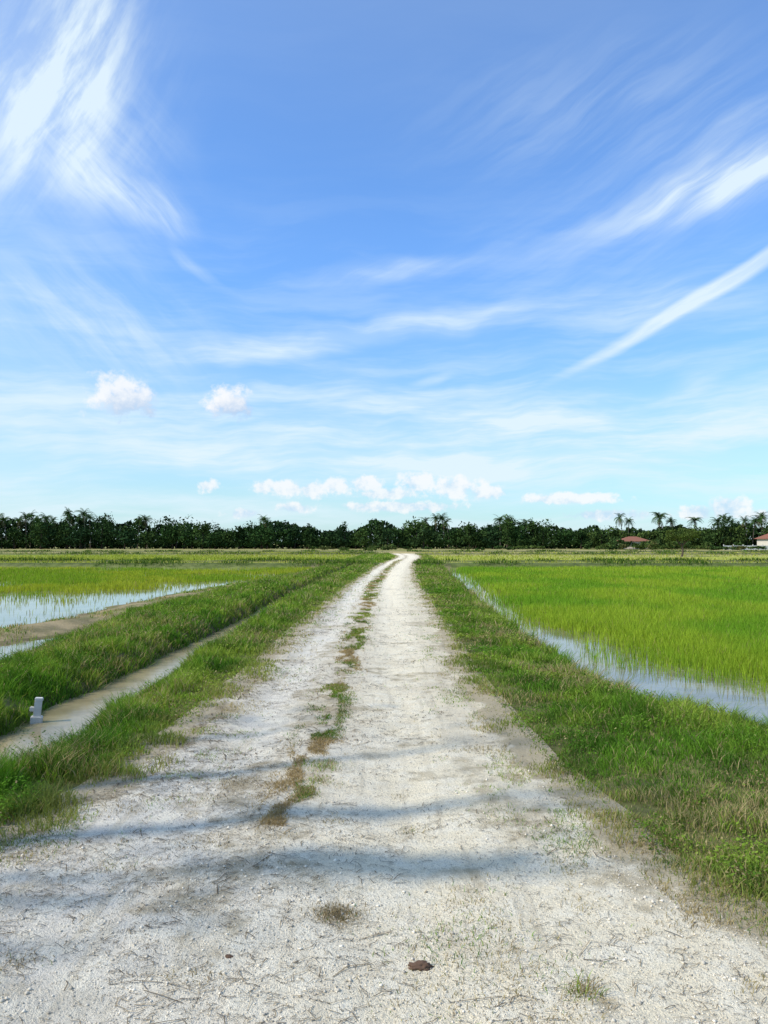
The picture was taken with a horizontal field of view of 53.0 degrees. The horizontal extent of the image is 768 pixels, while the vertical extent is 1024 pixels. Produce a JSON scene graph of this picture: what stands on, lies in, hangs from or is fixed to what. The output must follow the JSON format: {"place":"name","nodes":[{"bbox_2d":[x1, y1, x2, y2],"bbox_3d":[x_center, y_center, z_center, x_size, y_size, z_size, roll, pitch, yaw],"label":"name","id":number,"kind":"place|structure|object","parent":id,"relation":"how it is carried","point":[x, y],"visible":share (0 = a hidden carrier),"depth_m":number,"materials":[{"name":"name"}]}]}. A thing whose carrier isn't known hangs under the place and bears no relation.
{"place":"outdoors","nodes":[
{"label":"outdoors","id":0,"kind":"place"},
{"bbox_2d":[0,598,283,757],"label":"ditch water","id":1,"kind":"structure","parent":0,"point":[65,715],"depth_m":9.02,"materials":[{"name":"beige liquid"}]},
{"bbox_2d":[29,697,43,723],"bbox_3d":[-3.662,2.101,8.121,0.137,0.288,0.094,6,-4,-20],"label":"marker post","id":2,"kind":"object","parent":1,"relation":"in","point":[36,716],"visible":0.91,"depth_m":8.09,"materials":[{"name":"white paint"}]},
{"bbox_2d":[0,569,306,657],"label":"paddy water","id":3,"kind":"structure","parent":0,"point":[66,610],"depth_m":24.78,"materials":[{"name":"liquid"}]},
{"bbox_2d":[0,566,310,656],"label":"rice plants","id":4,"kind":"object","parent":3,"relation":"on","point":[59,579],"visible":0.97,"depth_m":39.19,"materials":[{"name":"green plant"}]},
{"bbox_2d":[0,553,767,1023],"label":"dirt road","id":5,"kind":"structure","parent":0,"point":[460,769],"depth_m":3.66,"materials":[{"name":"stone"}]},
{"bbox_2d":[0,559,767,1023],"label":"road grass patches","id":6,"kind":"object","parent":5,"relation":"on","point":[320,739],"visible":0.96,"depth_m":4.41,"materials":[{"name":"green plant"}]},
{"bbox_2d":[0,605,767,1023],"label":"twigs","id":7,"kind":"object","parent":5,"relation":"on","point":[66,867],"visible":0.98,"depth_m":3.70,"materials":[{"name":"brown wood"}]},
{"bbox_2d":[408,960,433,970],"bbox_3d":[0.141,1.732,2.953,0.102,0.030,0.068,0,-2,0],"label":"dirt clod","id":8,"kind":"object","parent":5,"relation":"on","point":[421,965],"visible":1,"depth_m":2.94,"materials":[{"name":"brown soil"}]},
{"bbox_2d":[0,544,767,902],"bbox_3d":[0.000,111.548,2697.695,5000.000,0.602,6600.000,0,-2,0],"label":"ground","id":9,"kind":"structure","parent":0,"point":[60,626],"depth_m":17.41,"materials":[{"name":"green plant"}]},
{"bbox_2d":[0,514,10,548],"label":"coconut palm","id":10,"kind":"object","parent":9,"relation":"on","point":[3,520],"visible":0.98,"depth_m":255.61,"materials":[{"name":"green plant"}]},
{"bbox_2d":[13,515,23,529],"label":"coconut palm","id":11,"kind":"object","parent":9,"relation":"on","point":[18,520],"visible":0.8,"depth_m":258.27,"materials":[{"name":"green plant"}]},
{"bbox_2d":[18,512,33,548],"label":"coconut palm","id":12,"kind":"object","parent":9,"relation":"on","point":[25,518],"visible":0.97,"depth_m":256.26,"materials":[{"name":"green plant"}]},
{"bbox_2d":[27,510,35,548],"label":"coconut palm","id":13,"kind":"object","parent":9,"relation":"on","point":[31,514],"visible":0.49,"depth_m":260.51,"materials":[{"name":"green plant"}]},
{"bbox_2d":[38,512,54,537],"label":"coconut palm","id":14,"kind":"object","parent":9,"relation":"on","point":[50,516],"visible":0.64,"depth_m":257.08,"materials":[{"name":"green plant"}]},
{"bbox_2d":[49,517,57,548],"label":"coconut palm","id":15,"kind":"object","parent":9,"relation":"on","point":[55,523],"visible":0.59,"depth_m":261.70,"materials":[{"name":"green plant"}]},
{"bbox_2d":[61,508,72,523],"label":"coconut palm","id":16,"kind":"object","parent":9,"relation":"on","point":[68,513],"visible":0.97,"depth_m":256.01,"materials":[{"name":"green plant"}]},
{"bbox_2d":[62,513,73,548],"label":"coconut palm","id":17,"kind":"object","parent":9,"relation":"on","point":[70,522],"visible":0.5,"depth_m":259.67,"materials":[{"name":"green plant"}]},
{"bbox_2d":[68,515,79,548],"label":"coconut palm","id":18,"kind":"object","parent":9,"relation":"on","point":[74,521],"visible":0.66,"depth_m":261.33,"materials":[{"name":"green plant"}]},
{"bbox_2d":[73,508,91,548],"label":"coconut palm","id":19,"kind":"object","parent":9,"relation":"on","point":[84,514],"visible":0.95,"depth_m":255.92,"materials":[{"name":"green plant"}]},
{"bbox_2d":[82,514,97,548],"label":"coconut palm","id":20,"kind":"object","parent":9,"relation":"on","point":[89,522],"visible":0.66,"depth_m":259.95,"materials":[{"name":"green plant"}]},
{"bbox_2d":[133,516,144,548],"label":"coconut palm","id":21,"kind":"object","parent":9,"relation":"on","point":[138,520],"visible":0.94,"depth_m":261.62,"materials":[{"name":"green plant"}]},
{"bbox_2d":[138,515,154,548],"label":"coconut palm","id":22,"kind":"object","parent":9,"relation":"on","point":[146,518],"visible":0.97,"depth_m":262.07,"materials":[{"name":"green plant"}]},
{"bbox_2d":[0,553,373,736],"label":"bund grass","id":23,"kind":"structure","parent":9,"relation":"on","point":[70,657],"depth_m":12.47,"materials":[{"name":"green plant"}]},
{"bbox_2d":[0,553,399,852],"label":"verge grass","id":24,"kind":"structure","parent":9,"relation":"on","point":[60,763],"depth_m":6.79,"materials":[{"name":"green plant"}]},
{"bbox_2d":[259,514,270,525],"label":"coconut palm","id":25,"kind":"object","parent":9,"relation":"on","point":[263,519],"visible":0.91,"depth_m":257.24,"materials":[{"name":"green plant"}]},
{"bbox_2d":[0,567,767,912],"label":"weeds","id":26,"kind":"object","parent":9,"relation":"on","point":[582,725],"visible":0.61,"depth_m":7.46,"materials":[{"name":"green plant"}]},
{"bbox_2d":[0,513,767,548],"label":"distant treeline","id":27,"kind":"object","parent":9,"relation":"on","point":[109,534],"visible":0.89,"depth_m":244.68,"materials":[{"name":"green plant"}]},
{"bbox_2d":[418,517,431,525],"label":"coconut palm","id":28,"kind":"object","parent":9,"relation":"on","point":[426,519],"visible":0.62,"depth_m":262.90,"materials":[{"name":"green plant"}]},
{"bbox_2d":[430,513,441,530],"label":"coconut palm","id":29,"kind":"object","parent":9,"relation":"on","point":[436,520],"visible":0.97,"depth_m":256.81,"materials":[{"name":"green plant"}]},
{"bbox_2d":[435,513,448,548],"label":"coconut palm","id":30,"kind":"object","parent":9,"relation":"on","point":[443,519],"visible":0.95,"depth_m":257.91,"materials":[{"name":"green plant"}]},
{"bbox_2d":[440,518,450,546],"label":"coconut palm","id":31,"kind":"object","parent":9,"relation":"on","point":[444,524],"visible":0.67,"depth_m":262.52,"materials":[{"name":"green plant"}]},
{"bbox_2d":[493,514,504,545],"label":"coconut palm","id":32,"kind":"object","parent":9,"relation":"on","point":[501,519],"visible":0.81,"depth_m":257.37,"materials":[{"name":"green plant"}]},
{"bbox_2d":[307,535,766,550],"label":"shrubs","id":33,"kind":"object","parent":9,"relation":"on","point":[619,543],"visible":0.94,"depth_m":208.58,"materials":[{"name":"green plant"}]},
{"bbox_2d":[614,513,624,532],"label":"coconut palm","id":34,"kind":"object","parent":9,"relation":"on","point":[619,519],"visible":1,"depth_m":245.92,"materials":[{"name":"green plant"}]},
{"bbox_2d":[622,516,634,533],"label":"coconut palm","id":35,"kind":"object","parent":9,"relation":"on","point":[627,520],"visible":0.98,"depth_m":248.41,"materials":[{"name":"green plant"}]},
{"bbox_2d":[624,541,647,548],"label":"walls","id":36,"kind":"structure","parent":9,"relation":"on","point":[629,547],"depth_m":231.92,"materials":[{"name":"white paint"}]},
{"bbox_2d":[622,536,648,540],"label":"roof","id":37,"kind":"structure","parent":36,"relation":"on","point":[631,538],"depth_m":233.39,"materials":[{"name":"tile"}]},
{"bbox_2d":[654,515,664,527],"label":"coconut palm","id":38,"kind":"object","parent":9,"relation":"on","point":[657,522],"visible":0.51,"depth_m":250.46,"materials":[{"name":"green plant"}]},
{"bbox_2d":[651,512,668,529],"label":"coconut palm","id":39,"kind":"object","parent":9,"relation":"on","point":[658,515],"visible":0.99,"depth_m":245.77,"materials":[{"name":"green plant"}]},
{"bbox_2d":[665,516,677,528],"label":"coconut palm","id":40,"kind":"object","parent":9,"relation":"on","point":[670,521],"visible":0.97,"depth_m":247.06,"materials":[{"name":"green plant"}]},
{"bbox_2d":[662,528,700,556],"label":"tree","id":41,"kind":"object","parent":9,"relation":"on","point":[689,534],"visible":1,"depth_m":104.54,"materials":[{"name":"green plant"}]},
{"bbox_2d":[686,517,703,548],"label":"coconut palm","id":42,"kind":"object","parent":9,"relation":"on","point":[694,520],"visible":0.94,"depth_m":248.12,"materials":[{"name":"green plant"}]},
{"bbox_2d":[708,516,725,545],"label":"coconut palm","id":43,"kind":"object","parent":9,"relation":"on","point":[717,519],"visible":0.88,"depth_m":245.20,"materials":[{"name":"green plant"}]},
{"bbox_2d":[722,516,732,528],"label":"coconut palm","id":44,"kind":"object","parent":9,"relation":"on","point":[728,518],"visible":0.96,"depth_m":244.66,"materials":[{"name":"green plant"}]},
{"bbox_2d":[724,518,736,527],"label":"coconut palm","id":45,"kind":"object","parent":9,"relation":"on","point":[732,522],"visible":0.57,"depth_m":250.15,"materials":[{"name":"green plant"}]},
{"bbox_2d":[741,515,749,545],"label":"coconut palm","id":46,"kind":"object","parent":9,"relation":"on","point":[744,520],"visible":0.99,"depth_m":249.84,"materials":[{"name":"green plant"}]},
{"bbox_2d":[748,516,762,543],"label":"coconut palm","id":47,"kind":"object","parent":9,"relation":"on","point":[756,520],"visible":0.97,"depth_m":246.50,"materials":[{"name":"green plant"}]},
{"bbox_2d":[751,515,767,534],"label":"coconut palm","id":48,"kind":"object","parent":9,"relation":"on","point":[760,523],"visible":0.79,"depth_m":250.12,"materials":[{"name":"green plant"}]},
{"bbox_2d":[756,512,767,535],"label":"coconut palm","id":49,"kind":"object","parent":9,"relation":"on","point":[761,515],"visible":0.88,"depth_m":250.61,"materials":[{"name":"green plant"}]},
{"bbox_2d":[757,539,767,545],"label":"walls","id":50,"kind":"structure","parent":9,"relation":"on","point":[760,542],"depth_m":222.86,"materials":[{"name":"white paint"}]},
{"bbox_2d":[754,534,767,538],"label":"roof","id":51,"kind":"structure","parent":50,"relation":"on","point":[765,536],"depth_m":222.95,"materials":[{"name":"tile"}]},
{"bbox_2d":[0,549,767,644],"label":"field grass","id":52,"kind":"structure","parent":0,"point":[142,559],"depth_m":81.62,"materials":[{"name":"green plant"}]},
{"bbox_2d":[0,0,767,543],"label":"sky","id":53,"kind":"structure","parent":0,"point":[323,264],"materials":[{"name":"blue"}]},
{"bbox_2d":[408,553,767,947],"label":"verge grass","id":54,"kind":"structure","parent":0,"point":[711,741],"depth_m":6.19,"materials":[{"name":"green plant"}]},
{"bbox_2d":[449,569,767,723],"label":"paddy water","id":55,"kind":"structure","parent":0,"point":[702,690],"depth_m":11.01,"materials":[{"name":"liquid"}]},
{"bbox_2d":[448,565,767,697],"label":"rice plants","id":56,"kind":"object","parent":55,"relation":"on","point":[713,617],"visible":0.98,"depth_m":19.94,"materials":[{"name":"green plant"}]}
]}

